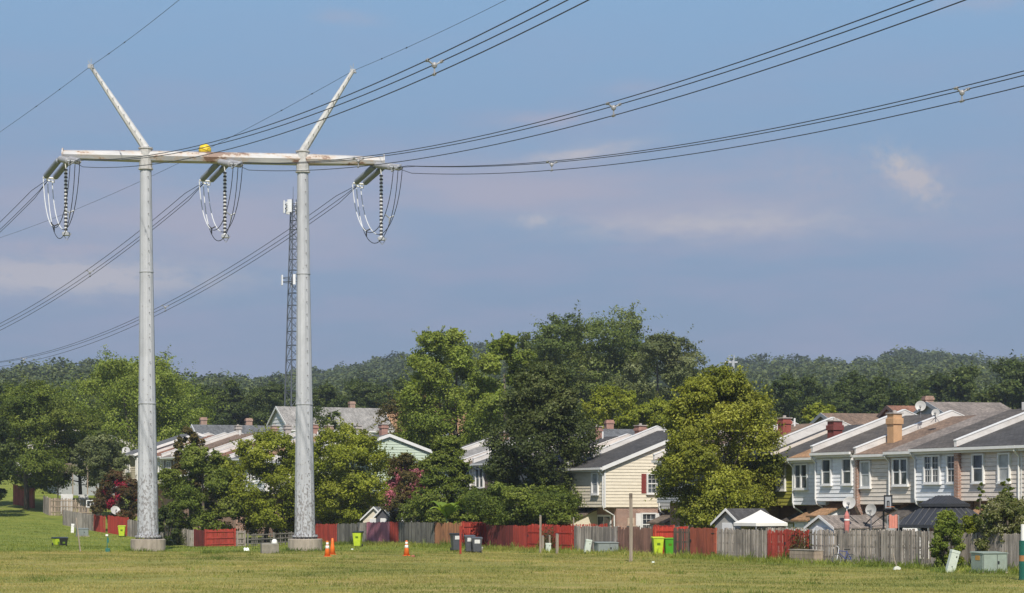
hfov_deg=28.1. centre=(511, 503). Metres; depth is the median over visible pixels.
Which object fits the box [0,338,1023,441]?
forest
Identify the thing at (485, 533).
fence
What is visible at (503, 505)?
fence bush
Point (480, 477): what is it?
window
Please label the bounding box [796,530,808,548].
fence
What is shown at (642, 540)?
fence
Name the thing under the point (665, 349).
tree
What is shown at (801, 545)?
creeper
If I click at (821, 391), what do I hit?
wood edge tree
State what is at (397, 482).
crape myrtle
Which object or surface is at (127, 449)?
satellite dish
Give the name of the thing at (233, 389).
wood edge tree
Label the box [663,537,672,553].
wheelie bin
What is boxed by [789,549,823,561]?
planter box
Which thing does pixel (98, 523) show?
fence
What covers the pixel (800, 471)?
window
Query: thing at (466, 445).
town house
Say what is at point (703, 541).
fence
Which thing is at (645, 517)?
window
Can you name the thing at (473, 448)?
town house
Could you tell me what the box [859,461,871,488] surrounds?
window
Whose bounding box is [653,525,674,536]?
fence
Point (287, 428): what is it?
town house
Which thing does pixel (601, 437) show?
town house
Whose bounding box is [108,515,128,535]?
fence
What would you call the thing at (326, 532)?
fence
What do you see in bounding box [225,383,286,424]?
wood edge tree
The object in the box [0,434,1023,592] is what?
ground
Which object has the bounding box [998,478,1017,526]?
climbing stalk
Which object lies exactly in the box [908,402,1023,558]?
town house
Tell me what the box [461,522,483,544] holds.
fence
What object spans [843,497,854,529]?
satellite dish
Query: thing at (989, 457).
town house
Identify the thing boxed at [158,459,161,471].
window
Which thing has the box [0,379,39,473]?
wood edge tree
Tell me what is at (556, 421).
tree
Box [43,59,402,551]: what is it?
transmission tower
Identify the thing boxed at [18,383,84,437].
wood edge tree
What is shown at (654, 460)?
town house
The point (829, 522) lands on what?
garden shed
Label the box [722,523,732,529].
door
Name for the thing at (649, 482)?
window
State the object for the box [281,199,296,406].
lattice mast
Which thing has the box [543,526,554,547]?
fence
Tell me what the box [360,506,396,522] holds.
garden shed
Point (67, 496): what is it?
plywood sheet
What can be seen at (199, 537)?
fence
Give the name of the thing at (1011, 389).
wood edge tree
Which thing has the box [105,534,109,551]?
marker post
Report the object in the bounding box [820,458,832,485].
window
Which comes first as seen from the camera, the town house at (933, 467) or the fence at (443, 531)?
the town house at (933, 467)
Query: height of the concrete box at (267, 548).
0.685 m
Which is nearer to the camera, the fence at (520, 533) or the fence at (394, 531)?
the fence at (520, 533)
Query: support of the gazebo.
on the ground at (36, 514)
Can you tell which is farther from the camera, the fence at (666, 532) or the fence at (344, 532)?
the fence at (344, 532)
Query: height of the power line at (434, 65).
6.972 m
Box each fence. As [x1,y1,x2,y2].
[13,484,34,507]
[43,495,50,514]
[49,498,101,515]
[63,509,92,530]
[93,514,104,532]
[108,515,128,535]
[127,519,166,538]
[166,526,193,546]
[194,529,204,546]
[204,528,235,546]
[236,530,245,546]
[247,531,298,545]
[315,524,336,541]
[337,523,357,542]
[358,522,366,541]
[366,522,389,542]
[390,522,398,542]
[399,522,435,544]
[435,522,461,543]
[461,521,487,546]
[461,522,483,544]
[487,525,513,547]
[513,525,528,547]
[527,525,542,547]
[531,523,606,527]
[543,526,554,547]
[554,525,574,549]
[574,525,618,550]
[618,527,652,552]
[627,525,713,539]
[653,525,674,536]
[653,526,687,555]
[673,528,689,553]
[690,527,716,555]
[717,528,767,559]
[724,527,807,556]
[767,529,783,557]
[784,529,796,559]
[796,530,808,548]
[809,529,837,561]
[818,529,914,560]
[837,530,880,564]
[881,529,935,565]
[942,533,978,564]
[978,532,1020,568]
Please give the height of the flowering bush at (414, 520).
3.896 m
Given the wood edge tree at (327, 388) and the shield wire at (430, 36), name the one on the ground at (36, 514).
the wood edge tree at (327, 388)
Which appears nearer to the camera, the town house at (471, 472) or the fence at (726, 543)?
the fence at (726, 543)
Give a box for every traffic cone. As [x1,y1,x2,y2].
[323,541,329,556]
[330,538,336,554]
[403,540,409,555]
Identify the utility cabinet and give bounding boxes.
[76,528,89,536]
[593,542,618,551]
[969,551,1007,572]
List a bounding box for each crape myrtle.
[86,465,137,522]
[378,452,436,521]
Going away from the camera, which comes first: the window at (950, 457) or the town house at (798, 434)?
the window at (950, 457)
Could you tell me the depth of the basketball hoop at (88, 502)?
191.94 m
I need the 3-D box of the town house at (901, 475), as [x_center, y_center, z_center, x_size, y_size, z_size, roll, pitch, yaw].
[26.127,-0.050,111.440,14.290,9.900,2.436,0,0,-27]
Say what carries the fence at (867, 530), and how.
on the ground at (36, 514)
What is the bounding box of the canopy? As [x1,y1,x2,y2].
[734,510,787,556]
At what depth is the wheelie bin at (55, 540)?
150.92 m
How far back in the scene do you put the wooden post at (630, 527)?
102.30 m
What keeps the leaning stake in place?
on the ground at (36, 514)
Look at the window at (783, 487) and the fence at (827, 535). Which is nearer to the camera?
the fence at (827, 535)
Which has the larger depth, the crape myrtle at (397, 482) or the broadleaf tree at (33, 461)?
the broadleaf tree at (33, 461)
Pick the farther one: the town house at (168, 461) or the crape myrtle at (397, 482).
the town house at (168, 461)
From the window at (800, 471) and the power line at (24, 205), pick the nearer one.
the window at (800, 471)
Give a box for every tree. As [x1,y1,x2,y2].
[0,372,94,509]
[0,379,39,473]
[0,381,21,435]
[0,419,18,500]
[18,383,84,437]
[29,408,123,494]
[42,344,228,452]
[65,428,130,515]
[157,440,247,535]
[171,425,206,536]
[173,382,242,426]
[193,375,254,424]
[201,420,314,541]
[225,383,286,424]
[233,377,295,424]
[275,412,416,523]
[294,381,342,406]
[294,402,343,433]
[314,372,381,407]
[337,379,399,408]
[360,374,407,407]
[372,390,452,447]
[391,432,488,523]
[393,325,505,449]
[460,330,551,442]
[476,354,609,523]
[514,299,664,432]
[580,382,650,428]
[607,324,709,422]
[616,394,690,428]
[645,355,790,528]
[755,369,822,423]
[756,380,804,423]
[774,378,830,416]
[796,363,870,407]
[802,402,836,423]
[835,376,881,412]
[848,371,910,413]
[877,373,935,412]
[908,370,952,404]
[909,360,983,401]
[939,349,1023,407]
[957,361,1023,408]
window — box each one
[125,458,130,472]
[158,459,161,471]
[166,461,171,468]
[475,468,484,488]
[590,472,599,495]
[597,515,610,526]
[641,513,656,527]
[645,473,656,494]
[776,465,786,490]
[792,463,808,489]
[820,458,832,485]
[840,458,853,485]
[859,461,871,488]
[891,458,909,486]
[922,455,941,484]
[945,454,953,484]
[970,453,985,483]
[996,452,1011,483]
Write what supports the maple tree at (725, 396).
on the ground at (36, 514)
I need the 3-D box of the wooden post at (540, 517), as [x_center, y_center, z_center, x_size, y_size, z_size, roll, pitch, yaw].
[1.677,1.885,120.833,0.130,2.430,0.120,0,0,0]
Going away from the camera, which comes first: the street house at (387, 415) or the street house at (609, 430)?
the street house at (609, 430)
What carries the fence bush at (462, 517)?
on the ground at (36, 514)
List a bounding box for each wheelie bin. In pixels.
[51,537,59,544]
[58,537,67,545]
[118,525,125,536]
[352,531,363,546]
[449,533,462,550]
[464,535,475,551]
[471,537,482,552]
[651,537,664,554]
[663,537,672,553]
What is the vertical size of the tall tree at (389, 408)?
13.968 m
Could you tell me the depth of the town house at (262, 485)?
176.69 m
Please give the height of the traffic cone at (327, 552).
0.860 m
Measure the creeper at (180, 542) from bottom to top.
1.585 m
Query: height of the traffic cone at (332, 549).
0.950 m
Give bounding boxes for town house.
[48,433,137,494]
[120,432,205,515]
[157,432,214,507]
[160,424,241,510]
[169,430,252,527]
[201,424,278,527]
[207,424,291,530]
[229,423,318,532]
[245,424,333,536]
[270,424,362,538]
[307,422,432,537]
[417,438,486,512]
[439,431,513,497]
[463,442,509,490]
[471,433,576,489]
[507,426,617,485]
[550,423,647,511]
[566,425,670,528]
[646,469,669,528]
[651,425,768,526]
[708,415,849,529]
[765,424,863,529]
[787,418,843,540]
[806,409,940,521]
[852,410,975,518]
[881,412,1001,557]
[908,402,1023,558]
[953,412,1023,529]
[1015,442,1023,500]
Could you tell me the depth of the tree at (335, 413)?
221.32 m
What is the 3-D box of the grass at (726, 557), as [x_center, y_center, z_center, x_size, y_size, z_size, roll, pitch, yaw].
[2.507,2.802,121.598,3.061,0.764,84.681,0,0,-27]
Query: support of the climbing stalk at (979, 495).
on the ground at (36, 514)
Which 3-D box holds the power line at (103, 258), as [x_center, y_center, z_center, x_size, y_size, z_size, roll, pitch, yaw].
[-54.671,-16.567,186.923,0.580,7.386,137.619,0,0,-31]
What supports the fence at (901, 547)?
on the ground at (36, 514)
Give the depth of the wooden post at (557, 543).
119.13 m
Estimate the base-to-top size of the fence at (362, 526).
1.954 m
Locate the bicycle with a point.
(840, 555)
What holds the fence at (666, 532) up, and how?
on the ground at (36, 514)
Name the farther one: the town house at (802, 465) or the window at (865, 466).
the town house at (802, 465)
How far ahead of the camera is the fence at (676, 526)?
119.60 m
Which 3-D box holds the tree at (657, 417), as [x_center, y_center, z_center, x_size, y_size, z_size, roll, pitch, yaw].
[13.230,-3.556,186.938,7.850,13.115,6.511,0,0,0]
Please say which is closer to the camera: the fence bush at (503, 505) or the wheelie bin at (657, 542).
the wheelie bin at (657, 542)
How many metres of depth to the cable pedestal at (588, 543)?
117.45 m
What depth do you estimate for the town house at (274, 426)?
192.88 m
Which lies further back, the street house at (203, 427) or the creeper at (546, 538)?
the street house at (203, 427)
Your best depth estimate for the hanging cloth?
97.53 m
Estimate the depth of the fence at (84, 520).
187.67 m
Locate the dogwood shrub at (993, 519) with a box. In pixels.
[971,491,1023,551]
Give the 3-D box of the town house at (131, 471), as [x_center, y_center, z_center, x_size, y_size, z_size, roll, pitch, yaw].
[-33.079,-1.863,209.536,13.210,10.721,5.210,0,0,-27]
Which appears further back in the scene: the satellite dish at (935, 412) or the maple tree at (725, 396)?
the maple tree at (725, 396)
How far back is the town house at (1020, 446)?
100.04 m
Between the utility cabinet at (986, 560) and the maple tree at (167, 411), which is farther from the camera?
the maple tree at (167, 411)
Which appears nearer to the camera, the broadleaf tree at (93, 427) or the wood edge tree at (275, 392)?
the broadleaf tree at (93, 427)
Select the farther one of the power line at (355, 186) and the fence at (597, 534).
the power line at (355, 186)
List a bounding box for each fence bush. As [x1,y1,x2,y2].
[153,505,179,545]
[450,477,588,526]
[451,493,482,524]
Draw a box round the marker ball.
[199,144,210,151]
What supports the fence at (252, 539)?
on the ground at (36, 514)
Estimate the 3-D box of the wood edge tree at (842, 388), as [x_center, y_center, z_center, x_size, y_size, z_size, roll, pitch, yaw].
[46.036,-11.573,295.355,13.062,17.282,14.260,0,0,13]
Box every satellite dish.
[111,506,119,513]
[122,447,129,453]
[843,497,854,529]
[865,504,875,529]
[915,401,925,417]
[931,409,939,422]
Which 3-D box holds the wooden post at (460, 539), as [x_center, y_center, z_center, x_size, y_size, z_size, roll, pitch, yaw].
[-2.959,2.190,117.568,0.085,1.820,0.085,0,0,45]
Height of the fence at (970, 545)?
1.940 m
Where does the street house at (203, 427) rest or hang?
on the ground at (36, 514)
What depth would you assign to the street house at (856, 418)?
155.30 m
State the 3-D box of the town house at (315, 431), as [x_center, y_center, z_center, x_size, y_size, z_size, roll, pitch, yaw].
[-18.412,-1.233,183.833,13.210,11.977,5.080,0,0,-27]
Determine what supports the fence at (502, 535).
on the ground at (36, 514)
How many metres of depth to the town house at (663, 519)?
136.87 m
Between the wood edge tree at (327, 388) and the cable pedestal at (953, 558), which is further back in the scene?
the wood edge tree at (327, 388)
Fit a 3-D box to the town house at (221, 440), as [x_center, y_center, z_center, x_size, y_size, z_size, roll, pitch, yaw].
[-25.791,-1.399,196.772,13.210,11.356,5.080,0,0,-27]
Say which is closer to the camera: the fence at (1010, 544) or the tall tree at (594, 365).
the fence at (1010, 544)
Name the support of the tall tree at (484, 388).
on the ground at (36, 514)
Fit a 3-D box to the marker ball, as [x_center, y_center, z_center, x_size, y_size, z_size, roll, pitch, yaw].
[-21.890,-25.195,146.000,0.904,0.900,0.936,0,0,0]
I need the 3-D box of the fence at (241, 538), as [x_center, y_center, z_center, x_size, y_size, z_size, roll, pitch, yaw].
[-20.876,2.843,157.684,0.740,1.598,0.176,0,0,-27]
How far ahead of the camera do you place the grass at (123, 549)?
140.13 m
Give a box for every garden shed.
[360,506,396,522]
[373,509,397,539]
[710,508,774,555]
[804,515,888,558]
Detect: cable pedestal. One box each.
[545,543,550,551]
[584,539,591,551]
[946,549,960,571]
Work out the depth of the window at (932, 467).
106.06 m
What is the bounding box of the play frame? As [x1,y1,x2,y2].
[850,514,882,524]
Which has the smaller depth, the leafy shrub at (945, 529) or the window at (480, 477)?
the leafy shrub at (945, 529)
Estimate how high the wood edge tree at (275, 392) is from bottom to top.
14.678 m
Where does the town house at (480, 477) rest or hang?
on the ground at (36, 514)
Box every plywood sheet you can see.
[61,494,72,513]
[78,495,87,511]
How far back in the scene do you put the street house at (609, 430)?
172.30 m
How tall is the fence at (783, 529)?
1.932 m
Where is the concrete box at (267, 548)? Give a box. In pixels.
[260,543,278,553]
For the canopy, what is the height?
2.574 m
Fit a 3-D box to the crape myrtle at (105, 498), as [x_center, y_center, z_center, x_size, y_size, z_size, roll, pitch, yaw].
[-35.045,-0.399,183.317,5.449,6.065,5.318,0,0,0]
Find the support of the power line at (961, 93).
attached to the transmission tower
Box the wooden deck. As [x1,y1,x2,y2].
[57,463,87,497]
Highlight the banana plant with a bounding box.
[428,501,466,522]
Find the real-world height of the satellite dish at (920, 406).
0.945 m
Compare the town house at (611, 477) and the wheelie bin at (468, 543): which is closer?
the wheelie bin at (468, 543)
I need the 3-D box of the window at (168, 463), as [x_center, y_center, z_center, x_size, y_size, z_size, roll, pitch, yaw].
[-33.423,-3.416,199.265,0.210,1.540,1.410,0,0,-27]
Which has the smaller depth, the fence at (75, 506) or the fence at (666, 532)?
the fence at (666, 532)
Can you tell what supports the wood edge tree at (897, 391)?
on the ground at (36, 514)
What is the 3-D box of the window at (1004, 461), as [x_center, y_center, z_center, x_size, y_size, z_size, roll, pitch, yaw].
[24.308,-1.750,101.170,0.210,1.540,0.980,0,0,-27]
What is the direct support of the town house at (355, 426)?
on the ground at (36, 514)
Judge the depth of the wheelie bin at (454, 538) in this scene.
124.90 m
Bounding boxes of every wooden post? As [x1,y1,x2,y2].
[459,526,461,553]
[539,515,541,552]
[556,534,558,553]
[629,493,632,560]
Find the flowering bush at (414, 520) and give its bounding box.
[398,496,428,523]
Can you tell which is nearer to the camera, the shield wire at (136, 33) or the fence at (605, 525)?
the shield wire at (136, 33)
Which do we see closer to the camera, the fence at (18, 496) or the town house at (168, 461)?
the town house at (168, 461)
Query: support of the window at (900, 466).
in the town house at (901, 475)
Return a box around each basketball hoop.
[86,500,93,514]
[883,495,892,528]
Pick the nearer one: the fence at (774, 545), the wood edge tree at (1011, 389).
the fence at (774, 545)
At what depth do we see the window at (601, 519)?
137.99 m
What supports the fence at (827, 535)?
on the ground at (36, 514)
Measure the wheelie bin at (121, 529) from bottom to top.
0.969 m
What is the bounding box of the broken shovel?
[892,552,900,569]
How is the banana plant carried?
on the ground at (36, 514)
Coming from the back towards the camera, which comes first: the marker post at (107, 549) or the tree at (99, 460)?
the tree at (99, 460)
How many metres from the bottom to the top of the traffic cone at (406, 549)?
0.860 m
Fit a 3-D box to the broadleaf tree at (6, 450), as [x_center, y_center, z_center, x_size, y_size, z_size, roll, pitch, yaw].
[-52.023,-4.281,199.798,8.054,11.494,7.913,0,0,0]
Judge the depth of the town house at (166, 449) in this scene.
204.46 m
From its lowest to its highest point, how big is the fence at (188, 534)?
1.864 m
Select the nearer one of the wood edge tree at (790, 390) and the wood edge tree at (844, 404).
the wood edge tree at (790, 390)
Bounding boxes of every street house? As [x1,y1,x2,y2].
[190,417,269,437]
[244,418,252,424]
[266,401,394,434]
[386,411,466,434]
[585,420,634,436]
[810,413,880,424]
[876,396,934,417]
[913,401,1010,415]
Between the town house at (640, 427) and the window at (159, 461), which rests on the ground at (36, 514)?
the town house at (640, 427)
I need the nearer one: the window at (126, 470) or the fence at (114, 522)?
the fence at (114, 522)
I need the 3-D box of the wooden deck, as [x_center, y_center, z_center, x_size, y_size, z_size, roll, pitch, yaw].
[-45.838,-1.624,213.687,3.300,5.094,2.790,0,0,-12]
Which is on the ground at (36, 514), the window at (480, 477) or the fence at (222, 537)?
the fence at (222, 537)
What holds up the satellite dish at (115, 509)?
on the ground at (36, 514)
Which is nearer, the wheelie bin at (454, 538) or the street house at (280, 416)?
the wheelie bin at (454, 538)
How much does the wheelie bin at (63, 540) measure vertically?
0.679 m
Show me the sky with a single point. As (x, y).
(871, 238)
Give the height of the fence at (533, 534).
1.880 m
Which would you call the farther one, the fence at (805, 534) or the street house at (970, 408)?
the street house at (970, 408)
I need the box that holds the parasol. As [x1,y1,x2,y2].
[844,509,849,531]
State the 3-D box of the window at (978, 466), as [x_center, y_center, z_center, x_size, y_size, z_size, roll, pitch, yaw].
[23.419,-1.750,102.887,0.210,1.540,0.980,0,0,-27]
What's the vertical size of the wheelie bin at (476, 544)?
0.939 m
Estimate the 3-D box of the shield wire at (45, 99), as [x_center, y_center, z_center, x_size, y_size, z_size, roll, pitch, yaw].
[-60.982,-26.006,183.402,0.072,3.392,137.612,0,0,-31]
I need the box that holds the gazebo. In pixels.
[897,495,978,557]
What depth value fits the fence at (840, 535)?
97.49 m
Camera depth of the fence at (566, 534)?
123.07 m
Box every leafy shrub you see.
[929,508,965,567]
[960,512,978,563]
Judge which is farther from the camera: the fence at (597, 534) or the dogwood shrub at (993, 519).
the fence at (597, 534)
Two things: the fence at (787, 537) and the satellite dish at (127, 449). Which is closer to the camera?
the fence at (787, 537)
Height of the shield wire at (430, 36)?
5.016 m
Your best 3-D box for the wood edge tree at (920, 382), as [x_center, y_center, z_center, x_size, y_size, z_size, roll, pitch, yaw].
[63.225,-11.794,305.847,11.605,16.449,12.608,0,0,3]
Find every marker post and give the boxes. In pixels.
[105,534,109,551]
[1019,524,1023,579]
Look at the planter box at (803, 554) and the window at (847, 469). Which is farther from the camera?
the window at (847, 469)
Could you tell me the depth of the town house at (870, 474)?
112.09 m
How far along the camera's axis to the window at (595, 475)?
137.12 m
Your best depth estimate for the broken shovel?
89.61 m
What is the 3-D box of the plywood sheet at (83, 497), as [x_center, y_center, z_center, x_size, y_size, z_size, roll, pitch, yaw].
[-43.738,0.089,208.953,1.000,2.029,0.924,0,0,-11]
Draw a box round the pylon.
[725,355,737,369]
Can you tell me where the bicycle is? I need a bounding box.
[832,546,854,562]
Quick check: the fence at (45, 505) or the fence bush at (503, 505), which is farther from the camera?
the fence at (45, 505)
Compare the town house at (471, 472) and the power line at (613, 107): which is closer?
the power line at (613, 107)
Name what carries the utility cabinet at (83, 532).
on the ground at (36, 514)
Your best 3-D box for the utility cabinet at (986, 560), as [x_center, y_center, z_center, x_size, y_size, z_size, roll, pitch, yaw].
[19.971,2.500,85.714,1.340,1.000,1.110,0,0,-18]
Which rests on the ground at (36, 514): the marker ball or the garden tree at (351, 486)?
the garden tree at (351, 486)
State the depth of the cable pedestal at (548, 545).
120.73 m
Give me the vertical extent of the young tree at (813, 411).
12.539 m
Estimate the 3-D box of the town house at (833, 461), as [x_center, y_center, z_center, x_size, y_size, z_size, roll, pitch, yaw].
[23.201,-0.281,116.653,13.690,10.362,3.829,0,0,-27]
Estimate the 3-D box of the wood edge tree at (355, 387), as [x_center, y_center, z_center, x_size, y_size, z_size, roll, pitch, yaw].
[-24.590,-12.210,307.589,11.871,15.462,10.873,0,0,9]
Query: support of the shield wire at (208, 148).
attached to the transmission tower
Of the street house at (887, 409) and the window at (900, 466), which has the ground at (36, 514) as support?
the street house at (887, 409)
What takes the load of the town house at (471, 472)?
on the ground at (36, 514)
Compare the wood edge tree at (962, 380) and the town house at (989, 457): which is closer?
the town house at (989, 457)
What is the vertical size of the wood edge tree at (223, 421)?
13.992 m
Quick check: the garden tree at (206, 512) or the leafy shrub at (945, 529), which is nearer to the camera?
the leafy shrub at (945, 529)
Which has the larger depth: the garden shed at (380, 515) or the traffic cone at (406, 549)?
the garden shed at (380, 515)
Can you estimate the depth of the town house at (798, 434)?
124.97 m
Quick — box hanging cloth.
[887,514,898,529]
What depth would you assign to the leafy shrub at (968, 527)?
90.77 m
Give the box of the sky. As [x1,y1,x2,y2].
[0,0,1023,380]
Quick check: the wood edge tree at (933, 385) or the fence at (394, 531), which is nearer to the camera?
the fence at (394, 531)
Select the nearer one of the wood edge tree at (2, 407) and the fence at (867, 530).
the fence at (867, 530)
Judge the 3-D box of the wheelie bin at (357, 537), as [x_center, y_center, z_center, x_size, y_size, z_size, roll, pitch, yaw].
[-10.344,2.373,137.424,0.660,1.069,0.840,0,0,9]
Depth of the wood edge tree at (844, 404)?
285.29 m
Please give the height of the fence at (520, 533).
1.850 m
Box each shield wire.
[0,68,87,131]
[0,73,348,237]
[91,0,178,65]
[353,0,504,70]
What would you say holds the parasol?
on the ground at (36, 514)
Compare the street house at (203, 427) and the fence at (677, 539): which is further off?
the street house at (203, 427)
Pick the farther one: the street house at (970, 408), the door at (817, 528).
the street house at (970, 408)
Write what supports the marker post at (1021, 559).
on the ground at (36, 514)
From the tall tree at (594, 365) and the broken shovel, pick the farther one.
the tall tree at (594, 365)
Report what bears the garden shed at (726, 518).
on the ground at (36, 514)
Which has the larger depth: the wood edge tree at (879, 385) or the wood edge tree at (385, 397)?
the wood edge tree at (385, 397)
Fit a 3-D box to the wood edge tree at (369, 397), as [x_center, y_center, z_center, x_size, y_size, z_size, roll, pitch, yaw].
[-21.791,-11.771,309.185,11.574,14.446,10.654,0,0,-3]
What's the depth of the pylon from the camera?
519.86 m
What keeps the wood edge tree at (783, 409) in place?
on the ground at (36, 514)
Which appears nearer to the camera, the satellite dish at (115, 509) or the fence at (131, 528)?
the fence at (131, 528)
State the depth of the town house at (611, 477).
137.53 m
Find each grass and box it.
[0,510,531,551]
[322,540,1018,573]
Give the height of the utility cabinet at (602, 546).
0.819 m
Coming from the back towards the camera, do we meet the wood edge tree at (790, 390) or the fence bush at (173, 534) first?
the wood edge tree at (790, 390)
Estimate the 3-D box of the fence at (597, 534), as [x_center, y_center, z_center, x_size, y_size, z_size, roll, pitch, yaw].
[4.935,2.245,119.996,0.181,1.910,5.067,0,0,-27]
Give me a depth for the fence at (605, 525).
130.85 m
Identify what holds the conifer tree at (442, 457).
on the ground at (36, 514)
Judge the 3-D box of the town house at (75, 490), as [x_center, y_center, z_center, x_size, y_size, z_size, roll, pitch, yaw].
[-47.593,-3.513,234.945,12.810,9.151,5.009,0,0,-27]
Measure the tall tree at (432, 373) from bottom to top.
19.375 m
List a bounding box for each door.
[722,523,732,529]
[816,527,825,549]
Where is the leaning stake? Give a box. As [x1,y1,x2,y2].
[75,518,80,550]
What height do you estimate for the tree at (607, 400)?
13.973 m
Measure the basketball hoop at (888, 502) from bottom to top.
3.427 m
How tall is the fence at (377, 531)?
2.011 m
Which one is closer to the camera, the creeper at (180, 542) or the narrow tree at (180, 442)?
the creeper at (180, 542)
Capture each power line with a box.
[0,180,47,231]
[0,183,202,329]
[0,185,356,366]
[75,0,588,167]
[237,0,965,170]
[397,70,1023,173]
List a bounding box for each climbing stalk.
[975,482,984,531]
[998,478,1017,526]
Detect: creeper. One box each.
[168,526,190,544]
[538,525,555,550]
[781,527,816,557]
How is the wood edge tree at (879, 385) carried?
on the ground at (36, 514)
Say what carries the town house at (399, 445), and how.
on the ground at (36, 514)
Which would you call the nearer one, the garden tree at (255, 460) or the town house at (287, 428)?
the garden tree at (255, 460)
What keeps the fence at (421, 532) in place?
on the ground at (36, 514)

